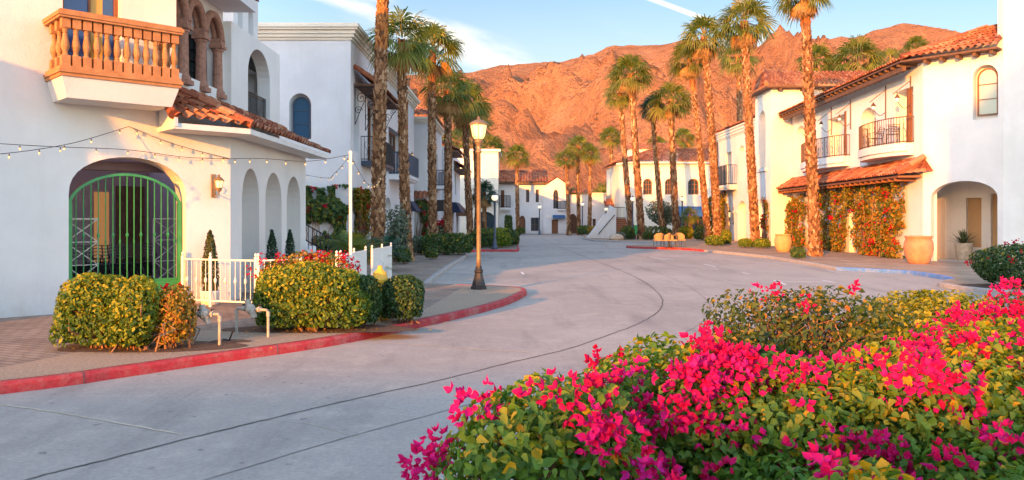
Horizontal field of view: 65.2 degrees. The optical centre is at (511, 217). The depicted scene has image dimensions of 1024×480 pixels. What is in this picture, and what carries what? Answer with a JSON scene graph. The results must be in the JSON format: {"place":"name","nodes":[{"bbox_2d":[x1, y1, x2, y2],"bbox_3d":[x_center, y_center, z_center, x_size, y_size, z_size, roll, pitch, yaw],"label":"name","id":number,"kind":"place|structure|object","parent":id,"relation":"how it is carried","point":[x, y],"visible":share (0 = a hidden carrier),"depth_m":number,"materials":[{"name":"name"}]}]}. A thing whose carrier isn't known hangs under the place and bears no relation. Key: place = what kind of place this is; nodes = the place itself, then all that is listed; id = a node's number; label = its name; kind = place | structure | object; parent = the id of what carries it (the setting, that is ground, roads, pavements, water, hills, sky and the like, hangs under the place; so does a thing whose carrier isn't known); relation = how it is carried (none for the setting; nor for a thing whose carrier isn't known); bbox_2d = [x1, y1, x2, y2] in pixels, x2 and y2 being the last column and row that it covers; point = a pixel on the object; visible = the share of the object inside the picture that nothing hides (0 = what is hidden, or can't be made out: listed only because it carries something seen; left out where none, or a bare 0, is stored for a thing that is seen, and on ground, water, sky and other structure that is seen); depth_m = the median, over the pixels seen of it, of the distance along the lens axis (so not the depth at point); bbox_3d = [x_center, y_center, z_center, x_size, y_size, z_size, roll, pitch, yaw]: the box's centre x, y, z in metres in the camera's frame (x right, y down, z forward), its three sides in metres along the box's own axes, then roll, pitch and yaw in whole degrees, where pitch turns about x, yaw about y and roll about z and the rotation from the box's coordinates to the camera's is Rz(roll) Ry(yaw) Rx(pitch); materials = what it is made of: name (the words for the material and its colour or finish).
{"place":"outdoors","nodes":[
{"label":"outdoors","id":0,"kind":"place"},
{"bbox_2d":[0,233,576,380],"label":"pavement","id":1,"kind":"structure","parent":0,"point":[18,335],"depth_m":13.55,"materials":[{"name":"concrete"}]},
{"bbox_2d":[0,0,330,317],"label":"corner building","id":2,"kind":"structure","parent":1,"relation":"on","point":[201,75],"depth_m":15.77,"materials":[{"name":"white paint"}]},
{"bbox_2d":[63,0,117,61],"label":"balcony door","id":3,"kind":"structure","parent":2,"relation":"in","point":[103,7],"depth_m":15.26,"materials":[{"name":"blue glass"}]},
{"bbox_2d":[94,192,108,261],"bbox_3d":[-9.469,0.210,18.455,0.231,1.600,0.222,0,0,0],"label":"lit doorway","id":4,"kind":"structure","parent":2,"relation":"in","point":[101,194],"depth_m":18.45,"materials":[{"name":"brown"}]},
{"bbox_2d":[99,244,128,277],"bbox_3d":[-8.396,1.071,16.877,0.498,0.584,0.906,0,42,-34],"label":"patio chair","id":5,"kind":"object","parent":2,"relation":"on","point":[116,268],"visible":0.55,"depth_m":16.92,"materials":[{"name":"black plastic"}]},
{"bbox_2d":[69,173,181,305],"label":"iron gate","id":6,"kind":"structure","parent":2,"relation":"attached to","point":[161,281],"depth_m":15.63,"materials":[{"name":"green metal"}]},
{"bbox_2d":[116,186,144,278],"bbox_3d":[-9.019,0.500,18.902,0.469,2.480,0.450,0,0,0],"label":"dark doorway","id":7,"kind":"structure","parent":2,"relation":"in","point":[123,188],"depth_m":18.90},
{"bbox_2d":[189,34,195,79],"bbox_3d":[-7.645,-3.740,18.950,0.050,1.200,0.800,0,0,0],"label":"window","id":8,"kind":"structure","parent":2,"relation":"in","point":[192,44],"depth_m":19.17,"materials":[{"name":"black glass"}]},
{"bbox_2d":[199,290,219,304],"bbox_3d":[-6.101,1.615,16.172,0.410,0.290,0.410,0,0,0],"label":"white pot","id":9,"kind":"object","parent":1,"relation":"on","point":[202,294],"visible":0.68,"depth_m":16.02,"materials":[{"name":"ceramic"}]},
{"bbox_2d":[200,230,219,290],"bbox_3d":[-6.098,0.921,16.167,0.402,1.377,0.389,0,0,0],"label":"cypress tree","id":10,"kind":"object","parent":9,"relation":"in","point":[210,246],"visible":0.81,"depth_m":16.10,"materials":[{"name":"green plant"}]},
{"bbox_2d":[181,252,256,306],"bbox_3d":[-5.816,1.222,15.767,1.904,1.075,0.142,0,0,23],"label":"picket fence","id":11,"kind":"object","parent":1,"relation":"on","point":[210,300],"visible":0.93,"depth_m":15.74,"materials":[{"name":"white metal"}]},
{"bbox_2d":[0,285,520,379],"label":"planting strip","id":12,"kind":"object","parent":1,"relation":"on","point":[464,297],"visible":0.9,"depth_m":11.07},
{"bbox_2d":[48,271,157,348],"bbox_3d":[-5.503,1.265,10.871,1.322,1.082,0.993,0,0,0],"label":"clipped hedge","id":13,"kind":"object","parent":12,"relation":"on","point":[90,322],"visible":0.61,"depth_m":10.54,"materials":[{"name":"green plant"}]},
{"bbox_2d":[108,274,171,352],"bbox_3d":[-4.924,1.274,10.629,0.798,1.058,0.731,0,0,0],"label":"clipped hedge","id":14,"kind":"object","parent":12,"relation":"on","point":[131,338],"visible":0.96,"depth_m":10.41,"materials":[{"name":"green plant"}]},
{"bbox_2d":[57,341,246,351],"bbox_3d":[-4.871,1.751,10.900,2.530,0.001,0.986,0,0,0],"label":"mulch patch","id":15,"kind":"object","parent":12,"relation":"on","point":[205,345],"visible":0.6,"depth_m":10.78,"materials":[{"name":"brown soil"}]},
{"bbox_2d":[191,304,221,344],"bbox_3d":[-4.220,1.485,11.027,0.451,0.590,0.143,0,0,0],"label":"backflow pipe","id":16,"kind":"object","parent":15,"relation":"on","point":[204,314],"visible":0.82,"depth_m":10.99,"materials":[{"name":"metal"}]},
{"bbox_2d":[139,282,200,351],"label":"rusty bush","id":17,"kind":"object","parent":12,"relation":"on","point":[178,329],"visible":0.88,"depth_m":10.66,"materials":[{"name":"orange plant"}]},
{"bbox_2d":[235,299,269,336],"bbox_3d":[-3.867,1.498,11.897,0.691,0.565,0.143,0,0,35],"label":"backflow pipe","id":18,"kind":"object","parent":12,"relation":"on","point":[250,308],"visible":0.98,"depth_m":11.86,"materials":[{"name":"metal"}]},
{"bbox_2d":[252,261,373,331],"bbox_3d":[-3.128,1.240,12.524,1.905,1.140,0.980,0,0,0],"label":"clipped hedge","id":19,"kind":"object","parent":12,"relation":"on","point":[310,307],"visible":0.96,"depth_m":12.19,"materials":[{"name":"green plant"}]},
{"bbox_2d":[221,324,418,332],"bbox_3d":[-3.018,1.751,12.650,3.142,0.001,0.986,0,0,0],"label":"mulch patch","id":20,"kind":"object","parent":12,"relation":"on","point":[385,328],"visible":0.68,"depth_m":12.52,"materials":[{"name":"brown soil"}]},
{"bbox_2d":[339,274,382,327],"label":"round shrub","id":21,"kind":"object","parent":12,"relation":"on","point":[365,282],"visible":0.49,"depth_m":12.70,"materials":[{"name":"green plant"}]},
{"bbox_2d":[379,274,424,324],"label":"round shrub","id":22,"kind":"object","parent":12,"relation":"on","point":[398,298],"visible":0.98,"depth_m":13.25,"materials":[{"name":"green plant"}]},
{"bbox_2d":[469,116,487,289],"bbox_3d":[-0.817,-0.365,19.640,0.480,4.250,0.480,0,0,0],"label":"street lamp","id":23,"kind":"object","parent":12,"relation":"on","point":[478,126],"visible":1,"depth_m":19.59,"materials":[{"name":"black metal"}]},
{"bbox_2d":[265,229,278,273],"bbox_3d":[-5.546,1.006,18.501,0.423,1.507,0.423,0,0,0],"label":"cypress tree","id":24,"kind":"object","parent":1,"relation":"on","point":[271,247],"visible":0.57,"depth_m":18.45,"materials":[{"name":"green plant"}]},
{"bbox_2d":[245,249,360,311],"bbox_3d":[-3.695,1.185,14.299,2.143,1.243,1.067,0,0,0],"label":"bougainvillea shrub","id":25,"kind":"object","parent":1,"relation":"on","point":[313,257],"visible":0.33,"depth_m":14.20,"materials":[{"name":"pink plant"}]},
{"bbox_2d":[258,23,420,260],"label":"cornice building","id":26,"kind":"structure","parent":1,"relation":"on","point":[326,90],"depth_m":31.00,"materials":[{"name":"white paint"}]},
{"bbox_2d":[293,97,309,137],"bbox_3d":[-8.215,-3.905,31.225,0.670,1.610,0.050,0,0,0],"label":"window","id":27,"kind":"structure","parent":26,"relation":"in","point":[301,105],"depth_m":31.24,"materials":[{"name":"blue glass"}]},
{"bbox_2d":[306,184,348,252],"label":"climbing vine","id":28,"kind":"object","parent":26,"relation":"attached to","point":[319,213],"visible":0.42,"depth_m":30.68,"materials":[{"name":"green plant"}]},
{"bbox_2d":[352,186,371,245],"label":"climbing vine","id":29,"kind":"object","parent":26,"relation":"attached to","point":[362,206],"visible":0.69,"depth_m":32.22,"materials":[{"name":"green plant"}]},
{"bbox_2d":[349,151,352,266],"bbox_3d":[-3.530,0.147,17.500,0.079,3.225,0.079,0,0,-23],"label":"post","id":30,"kind":"object","parent":1,"relation":"on","point":[350,204],"visible":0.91,"depth_m":17.47,"materials":[{"name":"white metal"}]},
{"bbox_2d":[339,246,366,277],"bbox_3d":[-3.585,1.222,18.150,0.062,1.075,2.563,0,0,2],"label":"panel fence","id":31,"kind":"object","parent":1,"relation":"on","point":[360,257],"visible":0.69,"depth_m":18.79,"materials":[{"name":"white wood"}]},
{"bbox_2d":[318,233,399,273],"bbox_3d":[-4.192,1.007,21.472,2.492,1.158,2.170,0,0,0],"label":"feather palm","id":32,"kind":"object","parent":1,"relation":"on","point":[355,241],"visible":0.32,"depth_m":21.37,"materials":[{"name":"green plant"}]},
{"bbox_2d":[368,0,388,264],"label":"fan palm","id":33,"kind":"object","parent":1,"relation":"on","point":[378,171],"visible":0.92,"depth_m":29.84,"materials":[{"name":"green plant"}]},
{"bbox_2d":[371,243,391,277],"bbox_3d":[-3.430,1.222,21.100,0.062,1.075,2.267,0,0,4],"label":"panel fence","id":34,"kind":"object","parent":1,"relation":"on","point":[381,255],"visible":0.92,"depth_m":21.08,"materials":[{"name":"white wood"}]},
{"bbox_2d":[367,236,416,263],"bbox_3d":[-4.170,1.074,26.544,2.110,0.974,1.958,0,0,0],"label":"feather palm","id":35,"kind":"object","parent":1,"relation":"on","point":[387,239],"visible":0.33,"depth_m":26.53,"materials":[{"name":"green plant"}]},
{"bbox_2d":[384,202,410,262],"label":"grey shrub","id":36,"kind":"object","parent":1,"relation":"on","point":[396,225],"visible":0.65,"depth_m":31.32,"materials":[{"name":"green plant"}]},
{"bbox_2d":[363,5,442,261],"bbox_3d":[-4.380,-3.269,32.000,3.338,10.278,3.414,0,0,0],"label":"fan palm","id":37,"kind":"object","parent":1,"relation":"on","point":[402,57],"visible":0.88,"depth_m":31.82,"materials":[{"name":"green plant"}]},
{"bbox_2d":[404,20,465,247],"bbox_3d":[-3.996,-4.004,40.065,3.751,11.740,3.676,0,0,0],"label":"fan palm","id":38,"kind":"object","parent":1,"relation":"on","point":[443,68],"visible":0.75,"depth_m":39.80,"materials":[{"name":"green plant"}]},
{"bbox_2d":[420,232,472,254],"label":"clipped hedge","id":39,"kind":"object","parent":1,"relation":"on","point":[444,241],"visible":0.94,"depth_m":37.38,"materials":[{"name":"green plant"}]},
{"bbox_2d":[418,65,477,249],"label":"fan palm","id":40,"kind":"object","parent":1,"relation":"on","point":[446,106],"visible":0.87,"depth_m":43.81,"materials":[{"name":"green plant"}]},
{"bbox_2d":[442,140,471,233],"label":"row building","id":41,"kind":"structure","parent":1,"relation":"on","point":[458,209],"depth_m":68.54,"materials":[{"name":"white paint"}]},
{"bbox_2d":[436,78,495,240],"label":"fan palm","id":42,"kind":"object","parent":1,"relation":"on","point":[460,122],"visible":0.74,"depth_m":49.80,"materials":[{"name":"green plant"}]},
{"bbox_2d":[452,107,496,228],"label":"fan palm","id":43,"kind":"object","parent":1,"relation":"on","point":[475,169],"visible":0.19,"depth_m":55.86,"materials":[{"name":"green plant"}]},
{"bbox_2d":[471,133,507,166],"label":"fan palm","id":44,"kind":"object","parent":1,"relation":"on","point":[493,143],"visible":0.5,"depth_m":95.40,"materials":[{"name":"green plant"}]},
{"bbox_2d":[0,235,1016,479],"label":"road","id":45,"kind":"structure","parent":0,"point":[570,299],"depth_m":9.29,"materials":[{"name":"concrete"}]},
{"bbox_2d":[0,284,526,393],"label":"kerb","id":46,"kind":"structure","parent":45,"relation":"on","point":[59,380],"depth_m":10.32,"materials":[{"name":"red paint"}]},
{"bbox_2d":[25,245,663,479],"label":"road joint","id":47,"kind":"object","parent":45,"relation":"on","point":[340,401],"visible":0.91,"depth_m":7.95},
{"bbox_2d":[414,105,444,235],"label":"tile topped building","id":48,"kind":"structure","parent":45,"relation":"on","point":[420,147],"depth_m":52.00,"materials":[{"name":"white paint"}]},
{"bbox_2d":[414,199,427,236],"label":"climbing vine","id":49,"kind":"object","parent":48,"relation":"attached to","point":[422,204],"visible":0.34,"depth_m":51.70,"materials":[{"name":"green plant"}]},
{"bbox_2d":[458,149,501,233],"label":"cream building","id":50,"kind":"structure","parent":45,"relation":"on","point":[489,165],"depth_m":84.00,"materials":[{"name":"paint"}]},
{"bbox_2d":[471,179,499,227],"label":"fan palm","id":51,"kind":"object","parent":45,"relation":"on","point":[485,201],"visible":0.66,"depth_m":59.70,"materials":[{"name":"green plant"}]},
{"bbox_2d":[503,143,530,234],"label":"fan palm","id":52,"kind":"object","parent":45,"relation":"on","point":[516,163],"visible":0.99,"depth_m":84.31,"materials":[{"name":"green plant"}]},
{"bbox_2d":[499,170,570,233],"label":"building","id":53,"kind":"structure","parent":45,"relation":"on","point":[547,196],"depth_m":88.00,"materials":[{"name":"white paint"}]},
{"bbox_2d":[553,148,578,234],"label":"fan palm","id":54,"kind":"object","parent":45,"relation":"on","point":[567,164],"visible":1,"depth_m":83.82,"materials":[{"name":"green plant"}]},
{"bbox_2d":[562,134,590,234],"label":"fan palm","id":55,"kind":"object","parent":45,"relation":"on","point":[578,139],"visible":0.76,"depth_m":85.85,"materials":[{"name":"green plant"}]},
{"bbox_2d":[577,143,601,234],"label":"fan palm","id":56,"kind":"object","parent":45,"relation":"on","point":[589,160],"visible":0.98,"depth_m":83.79,"materials":[{"name":"green plant"}]},
{"bbox_2d":[704,250,835,269],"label":"kerb","id":57,"kind":"structure","parent":45,"relation":"on","point":[787,260],"depth_m":35.20,"materials":[{"name":"concrete"}]},
{"bbox_2d":[836,267,954,279],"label":"kerb","id":58,"kind":"structure","parent":45,"relation":"on","point":[930,275],"depth_m":26.86,"materials":[{"name":"blue paint"}]},
{"bbox_2d":[938,279,1023,295],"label":"kerb","id":59,"kind":"structure","parent":45,"relation":"on","point":[964,288],"depth_m":20.33,"materials":[{"name":"concrete"}]},
{"bbox_2d":[587,205,627,237],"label":"outdoor staircase","id":60,"kind":"structure","parent":0,"point":[609,223],"depth_m":68.60,"materials":[{"name":"white concrete"}]},
{"bbox_2d":[258,0,996,75],"label":"sky","id":61,"kind":"structure","parent":0,"point":[494,33],"materials":[{"name":"blue"}]},
{"bbox_2d":[387,23,995,194],"bbox_3d":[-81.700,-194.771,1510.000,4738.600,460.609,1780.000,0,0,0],"label":"mountains","id":62,"kind":"structure","parent":0,"point":[544,111],"depth_m":1067.04,"materials":[{"name":"brown stone"}]},
{"bbox_2d":[583,235,1023,290],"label":"pavement","id":63,"kind":"structure","parent":0,"point":[961,272],"depth_m":32.07,"materials":[{"name":"beige concrete"}]},
{"bbox_2d":[569,189,607,232],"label":"building","id":64,"kind":"structure","parent":63,"relation":"on","point":[598,207],"depth_m":88.30,"materials":[{"name":"white paint"}]},
{"bbox_2d":[598,125,620,167],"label":"fan palm","id":65,"kind":"object","parent":63,"relation":"on","point":[611,143],"visible":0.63,"depth_m":98.69,"materials":[{"name":"green plant"}]},
{"bbox_2d":[602,78,638,238],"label":"fan palm","id":66,"kind":"object","parent":63,"relation":"on","point":[620,102],"visible":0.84,"depth_m":65.86,"materials":[{"name":"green plant"}]},
{"bbox_2d":[605,53,657,238],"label":"fan palm","id":67,"kind":"object","parent":63,"relation":"on","point":[623,63],"visible":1,"depth_m":64.72,"materials":[{"name":"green plant"}]},
{"bbox_2d":[636,95,666,237],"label":"fan palm","id":68,"kind":"object","parent":63,"relation":"on","point":[643,105],"visible":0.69,"depth_m":69.87,"materials":[{"name":"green plant"}]},
{"bbox_2d":[602,143,712,234],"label":"arched window building","id":69,"kind":"structure","parent":63,"relation":"on","point":[688,184],"depth_m":81.00,"materials":[{"name":"beige paint"}]},
{"bbox_2d":[645,199,671,226],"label":"olive tree","id":70,"kind":"object","parent":63,"relation":"on","point":[667,210],"visible":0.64,"depth_m":71.17,"materials":[{"name":"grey plant"}]},
{"bbox_2d":[644,81,692,238],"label":"fan palm","id":71,"kind":"object","parent":63,"relation":"on","point":[668,110],"visible":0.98,"depth_m":67.27,"materials":[{"name":"green plant"}]},
{"bbox_2d":[667,127,695,161],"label":"fan palm","id":72,"kind":"object","parent":63,"relation":"on","point":[681,132],"visible":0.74,"depth_m":107.59,"materials":[{"name":"green plant"}]},
{"bbox_2d":[665,42,714,240],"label":"fan palm","id":73,"kind":"object","parent":63,"relation":"on","point":[690,72],"visible":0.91,"depth_m":59.81,"materials":[{"name":"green plant"}]},
{"bbox_2d":[674,13,733,235],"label":"fan palm","id":74,"kind":"object","parent":63,"relation":"on","point":[705,52],"visible":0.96,"depth_m":56.79,"materials":[{"name":"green plant"}]},
{"bbox_2d":[715,115,754,240],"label":"parapet building","id":75,"kind":"structure","parent":63,"relation":"on","point":[731,158],"depth_m":60.76,"materials":[{"name":"white paint"}]},
{"bbox_2d":[714,43,760,121],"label":"fan palm","id":76,"kind":"object","parent":63,"relation":"on","point":[735,67],"visible":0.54,"depth_m":72.71,"materials":[{"name":"green plant"}]},
{"bbox_2d":[709,0,779,246],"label":"fan palm","id":77,"kind":"object","parent":63,"relation":"on","point":[743,37],"visible":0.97,"depth_m":47.78,"materials":[{"name":"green plant"}]},
{"bbox_2d":[774,234,791,251],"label":"clay pot","id":78,"kind":"object","parent":63,"relation":"on","point":[782,242],"visible":0.98,"depth_m":40.67,"materials":[{"name":"orange ceramic"}]},
{"bbox_2d":[772,0,834,256],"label":"fan palm","id":79,"kind":"object","parent":63,"relation":"on","point":[805,11],"visible":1,"depth_m":36.29,"materials":[{"name":"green plant"}]},
{"bbox_2d":[792,42,837,85],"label":"fan palm","id":80,"kind":"object","parent":63,"relation":"on","point":[817,50],"visible":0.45,"depth_m":74.26,"materials":[{"name":"green plant"}]},
{"bbox_2d":[826,34,888,79],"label":"fan palm","id":81,"kind":"object","parent":63,"relation":"on","point":[850,47],"visible":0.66,"depth_m":71.36,"materials":[{"name":"green plant"}]},
{"bbox_2d":[751,0,1023,263],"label":"balcony building","id":82,"kind":"structure","parent":63,"relation":"on","point":[953,157],"depth_m":33.42,"materials":[{"name":"white paint"}]},
{"bbox_2d":[784,193,806,246],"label":"climbing vine","id":83,"kind":"object","parent":82,"relation":"attached to","point":[798,236],"visible":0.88,"depth_m":48.14,"materials":[{"name":"green plant"}]},
{"bbox_2d":[818,187,852,251],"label":"climbing vine","id":84,"kind":"object","parent":82,"relation":"attached to","point":[834,243],"visible":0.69,"depth_m":41.60,"materials":[{"name":"green plant"}]},
{"bbox_2d":[840,182,907,258],"bbox_3d":[16.485,0.052,36.705,0.945,3.525,5.854,0,0,2],"label":"climbing vine","id":85,"kind":"object","parent":82,"relation":"attached to","point":[869,244],"visible":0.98,"depth_m":36.07,"materials":[{"name":"green plant"}]},
{"bbox_2d":[977,68,997,115],"bbox_3d":[18.408,-4.870,30.942,0.060,1.820,0.730,0,0,-41],"label":"window","id":86,"kind":"structure","parent":82,"relation":"in","point":[987,79],"depth_m":30.96,"materials":[{"name":"grey glass"}]},
{"bbox_2d":[903,236,933,263],"bbox_3d":[15.600,1.230,30.700,1.060,1.060,1.060,0,0,0],"label":"clay pot","id":87,"kind":"object","parent":63,"relation":"on","point":[918,249],"visible":1,"depth_m":30.31,"materials":[{"name":"ceramic"}]},
{"bbox_2d":[959,284,1023,288],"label":"mulch patch","id":88,"kind":"object","parent":63,"relation":"on","point":[983,285],"visible":0.38,"depth_m":20.67,"materials":[{"name":"brown soil"}]},
{"bbox_2d":[964,238,1023,284],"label":"flowering hedge","id":89,"kind":"object","parent":88,"relation":"on","point":[993,270],"visible":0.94,"depth_m":20.17,"materials":[{"name":"green plant"}]},
{"bbox_2d":[954,243,973,260],"bbox_3d":[18.550,1.400,32.850,0.700,0.720,0.700,0,0,0],"label":"agave pot","id":90,"kind":"object","parent":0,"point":[963,251],"visible":0.89,"depth_m":32.60,"materials":[{"name":"grey ceramic"}]},
{"label":"planting bed","id":91,"kind":"structure","parent":0,"visible":0},
{"bbox_2d":[396,366,686,479],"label":"bougainvillea bush","id":92,"kind":"object","parent":91,"relation":"on","point":[580,434],"visible":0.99,"depth_m":3.29,"materials":[{"name":"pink plant"}]},
{"bbox_2d":[546,324,862,479],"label":"bougainvillea bush","id":93,"kind":"object","parent":91,"relation":"on","point":[691,374],"visible":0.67,"depth_m":3.97,"materials":[{"name":"pink plant"}]},
{"bbox_2d":[684,320,797,366],"bbox_3d":[2.018,1.364,6.934,0.965,0.910,1.206,0,0,0],"label":"bougainvillea bush","id":94,"kind":"object","parent":91,"relation":"on","point":[762,343],"visible":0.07,"depth_m":6.91,"materials":[{"name":"pink plant"}]},
{"bbox_2d":[699,279,919,365],"bbox_3d":[2.725,1.188,7.579,1.997,1.262,1.872,0,0,0],"label":"shrub","id":95,"kind":"object","parent":91,"relation":"on","point":[798,336],"visible":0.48,"depth_m":7.32,"materials":[{"name":"green plant"}]},
{"bbox_2d":[699,427,935,479],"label":"bougainvillea bush","id":96,"kind":"object","parent":91,"relation":"on","point":[765,465],"visible":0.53,"depth_m":3.57,"materials":[{"name":"green plant"}]},
{"bbox_2d":[686,338,1018,479],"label":"bougainvillea bush","id":97,"kind":"object","parent":91,"relation":"on","point":[877,435],"visible":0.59,"depth_m":3.90,"materials":[{"name":"pink plant"}]},
{"bbox_2d":[802,439,913,479],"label":"bougainvillea bush","id":98,"kind":"object","parent":91,"relation":"on","point":[831,468],"visible":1,"depth_m":2.54,"materials":[{"name":"pink plant"}]},
{"bbox_2d":[799,326,1023,478],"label":"bougainvillea bush","id":99,"kind":"object","parent":91,"relation":"on","point":[997,381],"visible":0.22,"depth_m":4.53,"materials":[{"name":"pink plant"}]},
{"bbox_2d":[843,289,1009,344],"bbox_3d":[4.243,1.270,8.129,1.758,1.099,1.513,0,0,0],"label":"lime shrub","id":100,"kind":"object","parent":91,"relation":"on","point":[927,308],"visible":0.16,"depth_m":7.90,"materials":[{"name":"green plant"}]},
{"bbox_2d":[890,411,1023,479],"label":"bougainvillea bush","id":101,"kind":"object","parent":91,"relation":"on","point":[988,443],"visible":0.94,"depth_m":3.56,"materials":[{"name":"pink plant"}]},
{"bbox_2d":[891,300,1023,407],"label":"bougainvillea bush","id":102,"kind":"object","parent":91,"relation":"on","point":[1008,335],"visible":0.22,"depth_m":5.64,"materials":[{"name":"pink plant"}]},
{"bbox_2d":[944,383,1023,462],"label":"bougainvillea bush","id":103,"kind":"object","parent":91,"relation":"on","point":[1020,400],"visible":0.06,"depth_m":4.11,"materials":[{"name":"green plant"}]},
{"bbox_2d":[951,295,1023,346],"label":"bougainvillea bush","id":104,"kind":"object","parent":91,"relation":"on","point":[1000,312],"visible":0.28,"depth_m":6.62,"materials":[{"name":"pink plant"}]},
{"bbox_2d":[953,276,1023,328],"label":"bougainvillea bush","id":105,"kind":"object","parent":91,"relation":"on","point":[1002,285],"visible":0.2,"depth_m":8.35,"materials":[{"name":"pink plant"}]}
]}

